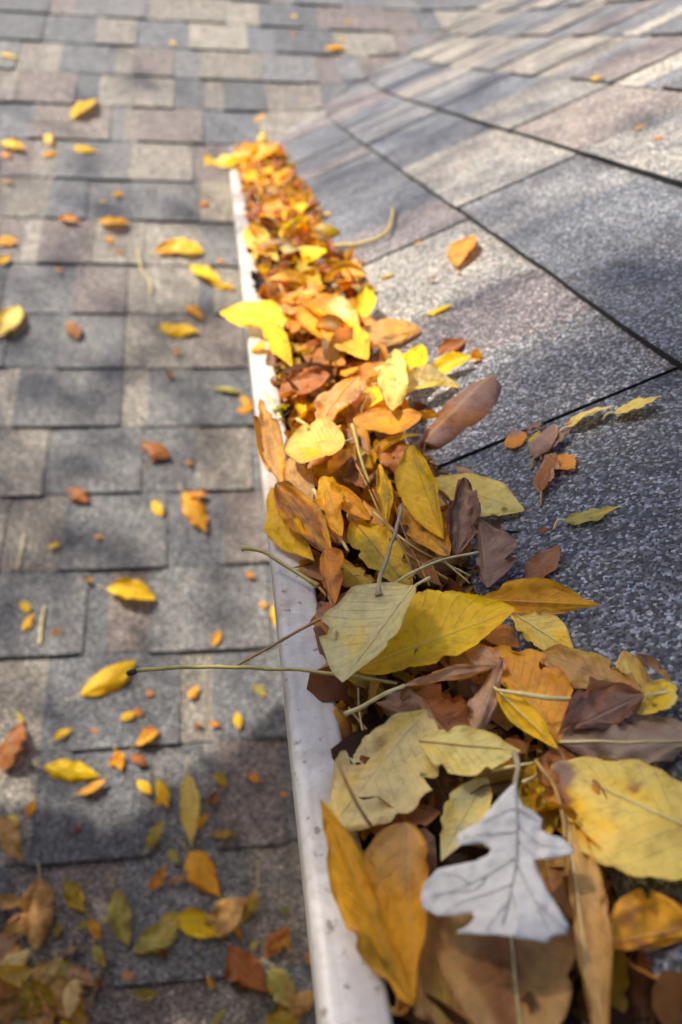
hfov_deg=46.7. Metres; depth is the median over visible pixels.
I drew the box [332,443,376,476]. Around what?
fallen leaf
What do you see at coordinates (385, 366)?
fallen leaf
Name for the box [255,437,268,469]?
fallen leaf
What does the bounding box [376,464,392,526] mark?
fallen leaf
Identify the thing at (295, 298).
fallen leaf
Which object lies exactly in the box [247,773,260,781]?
leaflet
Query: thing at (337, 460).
fallen leaf
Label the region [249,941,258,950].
leaflet
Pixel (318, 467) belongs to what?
fallen leaf
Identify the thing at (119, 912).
fallen leaf
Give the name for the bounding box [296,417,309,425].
leaf stem
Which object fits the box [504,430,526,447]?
leaflet
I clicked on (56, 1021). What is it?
fallen leaf
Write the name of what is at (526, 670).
fallen leaf
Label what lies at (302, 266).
fallen leaf
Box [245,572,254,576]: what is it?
leaflet
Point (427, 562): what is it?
grass blade
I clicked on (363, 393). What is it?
leaf stem
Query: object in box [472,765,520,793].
fallen leaf
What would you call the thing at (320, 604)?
fallen leaf
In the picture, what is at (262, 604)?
leaflet
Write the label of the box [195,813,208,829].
fallen leaf
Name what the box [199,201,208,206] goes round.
leaflet
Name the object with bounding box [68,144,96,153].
fallen leaf
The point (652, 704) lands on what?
fallen leaf
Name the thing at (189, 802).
fallen leaf
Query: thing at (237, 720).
leaflet
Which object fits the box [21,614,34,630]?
leaflet
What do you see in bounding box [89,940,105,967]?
fallen leaf
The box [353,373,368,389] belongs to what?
fallen leaf
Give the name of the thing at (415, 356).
fallen leaf
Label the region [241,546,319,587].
leaf stem
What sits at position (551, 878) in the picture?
fallen leaf
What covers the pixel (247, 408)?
leaflet
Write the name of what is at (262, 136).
fallen leaf
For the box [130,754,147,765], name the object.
leaflet
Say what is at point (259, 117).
leaflet
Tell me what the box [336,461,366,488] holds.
fallen leaf
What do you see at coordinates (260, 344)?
fallen leaf
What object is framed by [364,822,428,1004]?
fallen leaf
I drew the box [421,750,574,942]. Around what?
oak leaf
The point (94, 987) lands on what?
leaf stem
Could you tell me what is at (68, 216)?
fallen leaf
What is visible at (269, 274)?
fallen leaf
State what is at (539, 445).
fallen leaf
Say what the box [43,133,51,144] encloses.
leaflet
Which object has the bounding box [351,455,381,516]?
leaf stem
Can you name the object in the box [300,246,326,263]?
fallen leaf
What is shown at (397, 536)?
grass blade
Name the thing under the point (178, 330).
fallen leaf
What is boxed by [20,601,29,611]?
leaflet
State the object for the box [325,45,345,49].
fallen leaf
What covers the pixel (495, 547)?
fallen leaf
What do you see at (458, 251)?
fallen leaf
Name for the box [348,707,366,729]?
grass blade
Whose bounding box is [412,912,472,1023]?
fallen leaf
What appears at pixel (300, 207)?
fallen leaf
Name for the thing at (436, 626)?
fallen leaf
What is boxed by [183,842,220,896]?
fallen leaf
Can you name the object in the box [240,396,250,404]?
leaflet
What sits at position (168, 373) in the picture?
leaflet
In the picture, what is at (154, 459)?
fallen leaf
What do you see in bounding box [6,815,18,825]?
leaflet
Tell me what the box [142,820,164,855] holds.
fallen leaf
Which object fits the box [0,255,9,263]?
leaflet
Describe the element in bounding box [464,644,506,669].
fallen leaf
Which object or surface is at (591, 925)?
fallen leaf
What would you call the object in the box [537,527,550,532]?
leaflet
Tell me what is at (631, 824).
fallen leaf
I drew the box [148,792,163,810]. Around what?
fallen leaf
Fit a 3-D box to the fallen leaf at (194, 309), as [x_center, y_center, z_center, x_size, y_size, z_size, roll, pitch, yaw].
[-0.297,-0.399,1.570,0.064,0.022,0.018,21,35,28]
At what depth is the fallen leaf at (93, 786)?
1.06 m
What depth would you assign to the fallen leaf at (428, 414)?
0.53 m
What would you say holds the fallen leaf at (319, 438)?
on the fallen leaf at (299, 476)
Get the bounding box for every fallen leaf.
[0,137,24,149]
[0,235,18,245]
[0,306,23,335]
[0,722,25,781]
[0,813,22,862]
[0,894,19,909]
[0,912,24,937]
[0,933,23,957]
[0,944,39,965]
[0,945,20,963]
[0,964,37,986]
[0,978,20,1001]
[0,986,20,1003]
[0,1002,22,1023]
[10,1005,31,1023]
[12,991,32,1023]
[19,863,52,951]
[19,979,44,1018]
[26,948,85,1023]
[26,980,54,1023]
[27,981,56,1008]
[32,759,99,782]
[36,956,62,983]
[49,729,72,742]
[52,946,80,954]
[53,1018,62,1023]
[54,213,78,220]
[54,956,74,978]
[59,966,94,985]
[59,1008,88,1023]
[60,873,84,911]
[63,970,81,1018]
[64,99,96,123]
[65,486,88,501]
[65,660,135,699]
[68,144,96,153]
[70,779,105,797]
[82,979,107,989]
[86,913,100,940]
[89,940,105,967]
[91,215,128,223]
[96,577,155,599]
[107,877,131,946]
[113,746,124,770]
[120,918,180,957]
[126,988,158,999]
[130,730,159,749]
[137,437,169,457]
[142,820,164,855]
[143,865,165,896]
[147,448,166,465]
[148,239,177,254]
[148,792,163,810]
[150,323,200,336]
[155,771,169,808]
[156,912,180,922]
[161,238,202,252]
[162,875,186,885]
[163,908,217,937]
[179,758,199,847]
[180,483,207,531]
[183,304,202,319]
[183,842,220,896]
[184,262,220,281]
[190,491,206,497]
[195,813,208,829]
[198,897,247,948]
[202,278,234,289]
[202,788,218,809]
[203,142,257,167]
[203,830,237,838]
[207,386,240,392]
[219,938,269,992]
[220,300,287,328]
[239,141,278,161]
[239,157,245,167]
[240,890,258,926]
[242,227,278,260]
[244,167,271,181]
[250,270,282,291]
[250,341,266,350]
[252,246,279,258]
[253,399,285,481]
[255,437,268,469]
[256,129,266,143]
[257,199,285,216]
[259,268,292,285]
[259,927,290,961]
[260,168,294,190]
[260,262,270,269]
[262,319,291,366]
[263,959,297,1007]
[264,488,313,560]
[264,1003,299,1023]
[265,225,283,261]
[271,600,275,625]
[273,480,331,551]
[275,358,308,369]
[279,366,329,398]
[280,244,301,252]
[280,991,313,1017]
[281,193,302,205]
[281,202,307,219]
[282,213,312,238]
[282,283,317,314]
[282,395,313,401]
[284,458,313,500]
[285,418,352,463]
[285,926,290,951]
[287,321,305,332]
[289,342,307,354]
[292,222,320,239]
[292,292,299,303]
[293,232,312,245]
[294,398,310,417]
[294,402,336,429]
[295,307,340,342]
[297,261,321,292]
[298,290,358,325]
[299,347,344,365]
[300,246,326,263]
[303,281,322,292]
[306,332,310,342]
[312,464,375,489]
[314,376,360,419]
[314,476,344,535]
[316,601,328,626]
[318,316,369,359]
[319,547,343,603]
[319,576,430,681]
[320,799,413,1005]
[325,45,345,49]
[325,246,353,281]
[327,448,350,474]
[328,709,440,831]
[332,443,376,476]
[333,258,365,281]
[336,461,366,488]
[336,482,370,519]
[337,367,358,376]
[339,281,376,296]
[339,317,375,328]
[340,425,348,449]
[341,358,377,379]
[342,563,374,587]
[343,664,496,716]
[345,344,376,356]
[346,385,387,408]
[347,487,399,526]
[347,518,412,584]
[347,671,384,696]
[351,392,376,410]
[351,558,371,572]
[352,285,375,316]
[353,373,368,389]
[353,406,421,433]
[357,589,514,674]
[358,361,384,380]
[360,318,420,346]
[361,386,382,409]
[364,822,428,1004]
[365,374,413,394]
[368,804,440,835]
[374,363,397,374]
[375,438,415,472]
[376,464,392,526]
[376,689,444,729]
[378,349,407,410]
[391,532,440,585]
[391,667,408,683]
[394,445,443,538]
[396,405,438,419]
[397,503,450,555]
[400,397,409,407]
[401,684,469,730]
[402,344,427,372]
[406,364,458,392]
[406,667,431,674]
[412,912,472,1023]
[417,543,460,577]
[419,375,500,453]
[419,725,520,775]
[421,304,451,317]
[424,764,463,811]
[432,352,470,373]
[435,473,523,516]
[435,904,574,1023]
[437,338,464,355]
[439,582,444,591]
[440,777,491,860]
[446,234,476,274]
[446,477,480,554]
[458,564,475,593]
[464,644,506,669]
[465,849,489,861]
[467,658,502,729]
[468,349,482,359]
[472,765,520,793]
[476,517,517,586]
[484,623,518,647]
[485,577,600,613]
[490,644,535,744]
[492,645,572,742]
[493,686,557,748]
[510,606,573,649]
[518,755,560,834]
[525,546,560,577]
[529,424,557,468]
[532,452,559,506]
[534,856,574,943]
[536,742,629,877]
[540,428,571,460]
[542,644,640,689]
[550,453,575,469]
[550,756,681,880]
[552,506,619,529]
[558,406,612,432]
[558,676,668,734]
[559,712,681,763]
[564,812,612,1023]
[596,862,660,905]
[602,396,659,420]
[608,888,681,951]
[610,949,628,1012]
[616,650,646,686]
[624,949,658,1023]
[635,653,669,681]
[637,679,677,713]
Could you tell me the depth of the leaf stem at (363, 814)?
0.25 m
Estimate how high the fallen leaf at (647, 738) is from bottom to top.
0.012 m
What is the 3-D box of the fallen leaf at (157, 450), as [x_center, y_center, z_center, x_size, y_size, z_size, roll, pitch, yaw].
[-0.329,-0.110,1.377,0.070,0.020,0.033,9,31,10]
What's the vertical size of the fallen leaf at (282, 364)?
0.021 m
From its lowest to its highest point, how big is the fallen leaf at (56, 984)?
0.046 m
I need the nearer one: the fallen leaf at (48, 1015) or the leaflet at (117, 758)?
the fallen leaf at (48, 1015)
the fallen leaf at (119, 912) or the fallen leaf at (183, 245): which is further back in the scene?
the fallen leaf at (183, 245)
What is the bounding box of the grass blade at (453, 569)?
[435,553,469,583]
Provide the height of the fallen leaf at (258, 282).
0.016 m
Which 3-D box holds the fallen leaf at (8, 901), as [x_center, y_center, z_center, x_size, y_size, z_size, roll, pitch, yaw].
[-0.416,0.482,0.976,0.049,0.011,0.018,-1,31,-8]
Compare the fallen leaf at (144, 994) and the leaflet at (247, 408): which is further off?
the leaflet at (247, 408)
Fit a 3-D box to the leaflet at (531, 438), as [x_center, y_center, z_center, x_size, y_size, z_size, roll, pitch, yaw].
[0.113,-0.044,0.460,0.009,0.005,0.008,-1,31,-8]
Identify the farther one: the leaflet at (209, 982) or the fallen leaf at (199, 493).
the fallen leaf at (199, 493)
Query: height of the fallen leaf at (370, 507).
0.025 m
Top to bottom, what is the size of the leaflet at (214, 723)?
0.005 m
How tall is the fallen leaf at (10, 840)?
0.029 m
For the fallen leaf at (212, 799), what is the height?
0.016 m
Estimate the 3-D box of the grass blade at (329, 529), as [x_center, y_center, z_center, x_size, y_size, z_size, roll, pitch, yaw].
[-0.010,-0.003,0.438,0.009,0.008,0.062,-1,31,-8]
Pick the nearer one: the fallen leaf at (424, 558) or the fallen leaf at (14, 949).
the fallen leaf at (424, 558)
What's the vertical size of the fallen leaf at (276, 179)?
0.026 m
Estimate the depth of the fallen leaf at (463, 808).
0.27 m
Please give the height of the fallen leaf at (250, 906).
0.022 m
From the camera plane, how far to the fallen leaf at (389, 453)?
0.48 m
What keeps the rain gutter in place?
attached to the shingle roof at (94, 402)
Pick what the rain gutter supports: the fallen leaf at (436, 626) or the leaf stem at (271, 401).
the leaf stem at (271, 401)
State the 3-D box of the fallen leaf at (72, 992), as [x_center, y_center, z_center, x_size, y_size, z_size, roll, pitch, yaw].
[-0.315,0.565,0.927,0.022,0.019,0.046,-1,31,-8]
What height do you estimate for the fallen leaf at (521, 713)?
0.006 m
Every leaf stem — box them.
[16,534,24,569]
[39,606,44,645]
[87,966,100,1009]
[136,249,151,294]
[237,617,321,664]
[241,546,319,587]
[254,861,258,898]
[263,388,282,420]
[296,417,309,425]
[312,488,349,551]
[317,585,328,599]
[334,207,393,246]
[336,759,371,826]
[350,423,370,483]
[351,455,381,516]
[357,688,362,729]
[360,389,371,401]
[375,504,402,595]
[390,494,430,586]
[395,551,478,581]
[406,552,447,580]
[496,688,571,700]
[534,759,566,839]
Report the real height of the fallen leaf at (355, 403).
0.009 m
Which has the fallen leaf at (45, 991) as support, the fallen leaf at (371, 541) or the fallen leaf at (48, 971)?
the fallen leaf at (48, 971)
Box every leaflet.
[0,53,16,57]
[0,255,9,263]
[1,152,12,157]
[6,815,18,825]
[16,712,22,723]
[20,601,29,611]
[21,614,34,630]
[25,799,35,816]
[42,150,57,155]
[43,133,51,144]
[48,542,62,547]
[51,629,60,634]
[53,922,60,938]
[65,321,80,339]
[72,824,80,832]
[77,920,89,928]
[83,575,92,581]
[91,728,97,733]
[105,236,112,242]
[108,753,124,766]
[112,192,123,195]
[120,711,134,720]
[121,970,137,982]
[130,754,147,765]
[133,708,143,715]
[137,780,151,793]
[142,726,158,735]
[146,691,153,695]
[151,500,162,515]
[157,948,166,959]
[164,370,173,377]
[167,849,178,864]
[188,686,198,697]
[194,722,201,727]
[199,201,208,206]
[207,977,212,990]
[209,720,219,726]
[211,630,220,645]
[212,1009,224,1023]
[213,773,226,786]
[234,712,241,729]
[235,925,242,940]
[236,404,253,413]
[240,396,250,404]
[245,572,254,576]
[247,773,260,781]
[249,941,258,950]
[253,684,264,696]
[255,114,265,121]
[259,602,266,607]
[280,906,288,913]
[305,954,310,964]
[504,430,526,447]
[526,422,541,432]
[527,430,539,442]
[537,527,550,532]
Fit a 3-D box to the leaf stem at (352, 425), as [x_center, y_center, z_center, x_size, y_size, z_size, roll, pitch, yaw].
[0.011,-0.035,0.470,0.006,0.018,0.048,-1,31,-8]
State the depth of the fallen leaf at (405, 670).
0.34 m
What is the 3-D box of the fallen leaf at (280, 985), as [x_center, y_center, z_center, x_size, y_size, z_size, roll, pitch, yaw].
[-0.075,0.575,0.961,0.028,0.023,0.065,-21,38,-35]
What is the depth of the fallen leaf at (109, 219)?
1.69 m
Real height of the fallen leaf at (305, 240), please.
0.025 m
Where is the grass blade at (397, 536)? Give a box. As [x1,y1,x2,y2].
[383,519,415,579]
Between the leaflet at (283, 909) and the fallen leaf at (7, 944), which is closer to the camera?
the fallen leaf at (7, 944)
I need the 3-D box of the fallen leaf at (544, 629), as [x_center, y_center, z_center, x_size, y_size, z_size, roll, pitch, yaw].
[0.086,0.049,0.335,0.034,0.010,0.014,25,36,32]
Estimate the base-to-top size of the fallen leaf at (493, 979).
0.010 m
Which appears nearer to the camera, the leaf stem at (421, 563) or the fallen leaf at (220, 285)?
the leaf stem at (421, 563)
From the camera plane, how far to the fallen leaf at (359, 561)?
0.42 m
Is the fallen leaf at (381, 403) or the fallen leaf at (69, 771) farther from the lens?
the fallen leaf at (69, 771)
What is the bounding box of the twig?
[126,665,396,684]
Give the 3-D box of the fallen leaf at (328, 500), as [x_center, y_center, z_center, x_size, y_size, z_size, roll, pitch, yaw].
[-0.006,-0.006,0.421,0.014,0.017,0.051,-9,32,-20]
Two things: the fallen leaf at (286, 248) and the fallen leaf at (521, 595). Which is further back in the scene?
the fallen leaf at (286, 248)
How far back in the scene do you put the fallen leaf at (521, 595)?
0.34 m
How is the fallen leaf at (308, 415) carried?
on the leaf debris
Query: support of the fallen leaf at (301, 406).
on the leaf debris
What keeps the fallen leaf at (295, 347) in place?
on the leaf debris
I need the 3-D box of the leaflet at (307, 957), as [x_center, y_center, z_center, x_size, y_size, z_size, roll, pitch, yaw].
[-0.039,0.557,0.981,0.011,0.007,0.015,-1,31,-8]
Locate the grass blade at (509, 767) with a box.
[492,762,533,771]
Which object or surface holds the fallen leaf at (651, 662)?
on the shingle roof at (527, 154)
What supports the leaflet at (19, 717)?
on the shingle roof at (94, 402)
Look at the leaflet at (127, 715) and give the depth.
1.12 m
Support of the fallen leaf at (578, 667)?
on the shingle roof at (527, 154)
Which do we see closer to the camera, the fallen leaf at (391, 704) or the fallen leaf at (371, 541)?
the fallen leaf at (391, 704)
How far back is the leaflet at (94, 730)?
1.11 m
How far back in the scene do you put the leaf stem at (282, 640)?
0.35 m
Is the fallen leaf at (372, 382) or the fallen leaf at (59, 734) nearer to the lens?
the fallen leaf at (372, 382)
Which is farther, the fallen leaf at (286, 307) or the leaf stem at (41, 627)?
the leaf stem at (41, 627)
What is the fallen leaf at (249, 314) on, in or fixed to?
on the rain gutter
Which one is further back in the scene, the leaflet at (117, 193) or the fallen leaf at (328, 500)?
the leaflet at (117, 193)
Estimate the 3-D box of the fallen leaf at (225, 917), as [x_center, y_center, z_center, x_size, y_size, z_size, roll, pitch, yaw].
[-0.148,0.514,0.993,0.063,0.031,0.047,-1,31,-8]
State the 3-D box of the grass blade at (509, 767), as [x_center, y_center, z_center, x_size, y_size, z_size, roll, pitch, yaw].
[0.059,0.088,0.272,0.013,0.007,0.004,-1,31,-8]
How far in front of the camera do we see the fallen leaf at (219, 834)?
1.05 m
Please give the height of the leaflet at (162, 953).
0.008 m
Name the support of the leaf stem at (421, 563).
on the fallen leaf at (424, 558)
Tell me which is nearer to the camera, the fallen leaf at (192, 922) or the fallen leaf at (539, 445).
the fallen leaf at (539, 445)
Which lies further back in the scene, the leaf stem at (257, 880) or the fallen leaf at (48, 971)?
the leaf stem at (257, 880)
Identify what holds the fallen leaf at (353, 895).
on the rain gutter
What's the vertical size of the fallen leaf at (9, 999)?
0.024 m
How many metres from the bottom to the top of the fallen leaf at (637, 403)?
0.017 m
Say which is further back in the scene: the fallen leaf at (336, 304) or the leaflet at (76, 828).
the leaflet at (76, 828)
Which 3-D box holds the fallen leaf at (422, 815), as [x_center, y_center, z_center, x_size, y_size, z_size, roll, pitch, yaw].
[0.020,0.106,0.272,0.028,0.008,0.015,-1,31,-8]
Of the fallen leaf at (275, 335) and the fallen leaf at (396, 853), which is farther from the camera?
the fallen leaf at (275, 335)
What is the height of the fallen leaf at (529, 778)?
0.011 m
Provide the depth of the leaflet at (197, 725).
1.13 m
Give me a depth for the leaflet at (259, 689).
1.16 m
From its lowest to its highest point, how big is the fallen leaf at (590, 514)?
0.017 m
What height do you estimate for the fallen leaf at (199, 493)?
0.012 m
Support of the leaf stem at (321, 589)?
on the leaf debris
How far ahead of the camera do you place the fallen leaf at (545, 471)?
0.43 m
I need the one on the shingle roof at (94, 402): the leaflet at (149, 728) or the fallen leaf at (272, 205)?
the leaflet at (149, 728)
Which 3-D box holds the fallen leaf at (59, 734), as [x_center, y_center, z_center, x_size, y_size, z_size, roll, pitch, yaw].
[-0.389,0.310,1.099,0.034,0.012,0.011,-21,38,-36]
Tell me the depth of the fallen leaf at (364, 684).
0.33 m
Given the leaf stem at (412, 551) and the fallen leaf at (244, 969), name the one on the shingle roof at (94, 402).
the fallen leaf at (244, 969)
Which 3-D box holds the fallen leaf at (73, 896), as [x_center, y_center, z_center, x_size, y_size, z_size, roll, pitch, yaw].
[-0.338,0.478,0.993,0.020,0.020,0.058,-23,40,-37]
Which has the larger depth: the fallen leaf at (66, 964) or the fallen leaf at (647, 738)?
the fallen leaf at (66, 964)
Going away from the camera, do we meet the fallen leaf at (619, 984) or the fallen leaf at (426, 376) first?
the fallen leaf at (619, 984)
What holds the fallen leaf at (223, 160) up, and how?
on the leaf debris
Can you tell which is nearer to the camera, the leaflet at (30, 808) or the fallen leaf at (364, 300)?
the fallen leaf at (364, 300)
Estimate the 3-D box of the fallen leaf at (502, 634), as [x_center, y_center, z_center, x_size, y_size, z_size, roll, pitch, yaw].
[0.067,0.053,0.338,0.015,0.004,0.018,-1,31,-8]
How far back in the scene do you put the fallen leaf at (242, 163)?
1.67 m
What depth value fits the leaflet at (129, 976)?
0.95 m
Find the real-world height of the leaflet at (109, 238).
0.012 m
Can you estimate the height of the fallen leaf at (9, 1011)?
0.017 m
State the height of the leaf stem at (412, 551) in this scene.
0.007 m
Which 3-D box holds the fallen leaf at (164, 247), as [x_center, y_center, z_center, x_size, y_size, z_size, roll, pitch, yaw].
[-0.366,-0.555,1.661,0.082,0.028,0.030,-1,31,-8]
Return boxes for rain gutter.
[229,162,393,1023]
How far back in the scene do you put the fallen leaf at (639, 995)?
0.23 m
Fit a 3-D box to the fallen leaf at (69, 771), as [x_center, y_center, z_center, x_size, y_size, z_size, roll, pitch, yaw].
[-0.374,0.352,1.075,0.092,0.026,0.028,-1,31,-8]
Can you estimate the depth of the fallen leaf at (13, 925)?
0.96 m
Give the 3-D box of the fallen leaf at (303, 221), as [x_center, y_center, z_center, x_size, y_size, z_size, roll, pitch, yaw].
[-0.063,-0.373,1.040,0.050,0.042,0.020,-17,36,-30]
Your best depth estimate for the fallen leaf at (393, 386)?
0.53 m
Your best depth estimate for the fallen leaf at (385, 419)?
0.50 m
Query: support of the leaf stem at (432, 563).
on the leaf debris
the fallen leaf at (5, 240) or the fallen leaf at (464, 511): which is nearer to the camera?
the fallen leaf at (464, 511)
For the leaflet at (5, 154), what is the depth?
1.78 m
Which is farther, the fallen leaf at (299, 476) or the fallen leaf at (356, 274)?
the fallen leaf at (356, 274)
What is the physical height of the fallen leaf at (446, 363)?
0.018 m
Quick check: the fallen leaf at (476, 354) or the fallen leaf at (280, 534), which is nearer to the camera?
the fallen leaf at (280, 534)
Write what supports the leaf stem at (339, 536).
on the leaf debris
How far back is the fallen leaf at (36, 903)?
0.97 m
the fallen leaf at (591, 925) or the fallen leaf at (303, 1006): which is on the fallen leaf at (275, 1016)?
the fallen leaf at (303, 1006)
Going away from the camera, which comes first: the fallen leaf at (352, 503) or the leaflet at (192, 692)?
the fallen leaf at (352, 503)
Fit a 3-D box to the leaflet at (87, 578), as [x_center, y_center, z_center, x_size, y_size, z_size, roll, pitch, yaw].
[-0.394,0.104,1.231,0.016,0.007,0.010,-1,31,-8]
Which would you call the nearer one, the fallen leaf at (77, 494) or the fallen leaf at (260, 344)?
the fallen leaf at (260, 344)
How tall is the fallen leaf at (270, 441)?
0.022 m
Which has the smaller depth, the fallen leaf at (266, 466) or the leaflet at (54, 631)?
the fallen leaf at (266, 466)
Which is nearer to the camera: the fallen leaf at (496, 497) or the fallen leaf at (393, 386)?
the fallen leaf at (496, 497)
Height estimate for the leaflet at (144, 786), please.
0.007 m
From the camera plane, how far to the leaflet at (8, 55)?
1.99 m
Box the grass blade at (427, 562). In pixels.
[408,555,450,579]
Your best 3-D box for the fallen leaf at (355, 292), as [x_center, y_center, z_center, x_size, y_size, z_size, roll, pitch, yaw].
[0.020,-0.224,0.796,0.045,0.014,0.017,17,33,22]
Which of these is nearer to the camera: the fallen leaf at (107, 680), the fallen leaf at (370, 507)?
the fallen leaf at (370, 507)
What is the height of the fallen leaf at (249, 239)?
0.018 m
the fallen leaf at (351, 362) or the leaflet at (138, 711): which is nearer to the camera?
the fallen leaf at (351, 362)
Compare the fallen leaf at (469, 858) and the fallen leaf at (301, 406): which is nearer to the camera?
the fallen leaf at (469, 858)
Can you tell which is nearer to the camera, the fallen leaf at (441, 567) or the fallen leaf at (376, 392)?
the fallen leaf at (441, 567)
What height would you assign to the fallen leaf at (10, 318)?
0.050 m
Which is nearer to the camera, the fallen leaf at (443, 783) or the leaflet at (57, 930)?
the fallen leaf at (443, 783)
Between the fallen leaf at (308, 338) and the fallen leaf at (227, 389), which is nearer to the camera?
the fallen leaf at (308, 338)
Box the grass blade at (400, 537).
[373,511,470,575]
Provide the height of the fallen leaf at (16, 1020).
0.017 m
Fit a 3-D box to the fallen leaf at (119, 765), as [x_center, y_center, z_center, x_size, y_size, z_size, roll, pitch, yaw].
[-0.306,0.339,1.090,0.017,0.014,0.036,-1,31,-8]
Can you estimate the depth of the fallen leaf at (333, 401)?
0.54 m
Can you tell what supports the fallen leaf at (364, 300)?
on the leaf debris
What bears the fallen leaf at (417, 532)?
on the leaf debris
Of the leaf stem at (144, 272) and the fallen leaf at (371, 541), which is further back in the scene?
the leaf stem at (144, 272)
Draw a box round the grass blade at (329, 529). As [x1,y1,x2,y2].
[313,479,337,541]
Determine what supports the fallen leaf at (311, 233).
on the leaf debris
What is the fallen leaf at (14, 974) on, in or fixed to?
on the shingle roof at (94, 402)
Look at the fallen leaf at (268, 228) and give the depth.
1.02 m
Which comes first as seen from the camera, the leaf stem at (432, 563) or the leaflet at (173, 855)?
the leaf stem at (432, 563)
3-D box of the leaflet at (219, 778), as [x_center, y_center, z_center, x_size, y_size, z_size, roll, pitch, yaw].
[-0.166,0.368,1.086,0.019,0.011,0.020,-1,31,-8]
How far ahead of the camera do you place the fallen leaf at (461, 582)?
0.39 m
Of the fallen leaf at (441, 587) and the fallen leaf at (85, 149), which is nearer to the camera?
the fallen leaf at (441, 587)
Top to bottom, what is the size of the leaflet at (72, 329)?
0.022 m
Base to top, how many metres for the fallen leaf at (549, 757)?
0.010 m
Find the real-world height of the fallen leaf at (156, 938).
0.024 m
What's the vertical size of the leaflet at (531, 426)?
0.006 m
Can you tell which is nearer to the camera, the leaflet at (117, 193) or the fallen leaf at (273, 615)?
the fallen leaf at (273, 615)
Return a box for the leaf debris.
[236,141,681,1023]
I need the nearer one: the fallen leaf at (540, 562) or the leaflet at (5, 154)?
the fallen leaf at (540, 562)
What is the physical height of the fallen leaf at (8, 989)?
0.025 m
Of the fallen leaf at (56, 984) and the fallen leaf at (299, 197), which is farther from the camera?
the fallen leaf at (299, 197)
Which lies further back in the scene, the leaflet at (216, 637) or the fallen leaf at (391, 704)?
the leaflet at (216, 637)
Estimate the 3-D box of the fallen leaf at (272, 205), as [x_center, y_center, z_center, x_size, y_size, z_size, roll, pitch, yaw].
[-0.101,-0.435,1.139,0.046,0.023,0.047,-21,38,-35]
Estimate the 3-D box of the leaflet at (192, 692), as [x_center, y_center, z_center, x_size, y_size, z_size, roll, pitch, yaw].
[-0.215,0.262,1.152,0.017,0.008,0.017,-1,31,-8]
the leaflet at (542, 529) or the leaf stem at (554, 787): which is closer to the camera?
the leaf stem at (554, 787)
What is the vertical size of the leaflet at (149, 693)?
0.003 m
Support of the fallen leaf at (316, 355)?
on the leaf debris
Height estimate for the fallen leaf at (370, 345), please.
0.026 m
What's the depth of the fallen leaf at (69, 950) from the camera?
0.96 m
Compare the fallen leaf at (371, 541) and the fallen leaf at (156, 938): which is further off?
the fallen leaf at (156, 938)
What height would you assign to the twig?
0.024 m
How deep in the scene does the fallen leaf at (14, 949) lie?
0.95 m
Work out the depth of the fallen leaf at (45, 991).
0.93 m
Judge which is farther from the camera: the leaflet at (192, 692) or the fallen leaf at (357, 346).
the leaflet at (192, 692)
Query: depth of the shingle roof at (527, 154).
0.70 m
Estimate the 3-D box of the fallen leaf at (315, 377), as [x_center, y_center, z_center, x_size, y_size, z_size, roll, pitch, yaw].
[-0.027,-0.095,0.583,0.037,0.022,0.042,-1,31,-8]
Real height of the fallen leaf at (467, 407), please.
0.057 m
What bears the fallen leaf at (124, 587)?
on the shingle roof at (94, 402)
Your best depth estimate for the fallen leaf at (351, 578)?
0.39 m
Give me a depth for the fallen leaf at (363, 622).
0.33 m
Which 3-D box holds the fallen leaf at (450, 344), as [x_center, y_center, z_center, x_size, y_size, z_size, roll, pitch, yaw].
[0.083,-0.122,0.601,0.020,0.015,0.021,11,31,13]
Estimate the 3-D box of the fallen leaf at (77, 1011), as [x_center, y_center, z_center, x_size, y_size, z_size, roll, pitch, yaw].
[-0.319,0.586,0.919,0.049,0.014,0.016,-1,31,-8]
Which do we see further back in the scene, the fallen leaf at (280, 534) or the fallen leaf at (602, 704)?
the fallen leaf at (280, 534)
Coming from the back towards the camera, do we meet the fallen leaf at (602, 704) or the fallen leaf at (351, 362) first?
the fallen leaf at (351, 362)
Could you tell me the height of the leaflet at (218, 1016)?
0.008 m
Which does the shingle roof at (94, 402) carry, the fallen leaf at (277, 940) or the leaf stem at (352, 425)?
the fallen leaf at (277, 940)
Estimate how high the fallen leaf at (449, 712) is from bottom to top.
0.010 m
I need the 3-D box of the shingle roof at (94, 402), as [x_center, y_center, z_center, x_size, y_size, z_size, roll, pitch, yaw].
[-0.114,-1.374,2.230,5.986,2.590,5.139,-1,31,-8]
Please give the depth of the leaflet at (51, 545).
1.26 m
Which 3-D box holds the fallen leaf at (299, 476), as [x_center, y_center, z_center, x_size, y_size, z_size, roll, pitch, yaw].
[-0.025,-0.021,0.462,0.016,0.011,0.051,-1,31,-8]
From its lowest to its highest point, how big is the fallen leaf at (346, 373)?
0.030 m
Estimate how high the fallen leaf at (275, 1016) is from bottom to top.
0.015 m
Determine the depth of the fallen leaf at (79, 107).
1.90 m
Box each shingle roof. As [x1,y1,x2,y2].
[0,0,485,1023]
[267,0,681,983]
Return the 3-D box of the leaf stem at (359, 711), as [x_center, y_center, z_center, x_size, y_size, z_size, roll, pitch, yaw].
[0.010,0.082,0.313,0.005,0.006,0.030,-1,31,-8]
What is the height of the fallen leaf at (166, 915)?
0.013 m
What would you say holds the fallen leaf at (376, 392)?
on the leaf debris

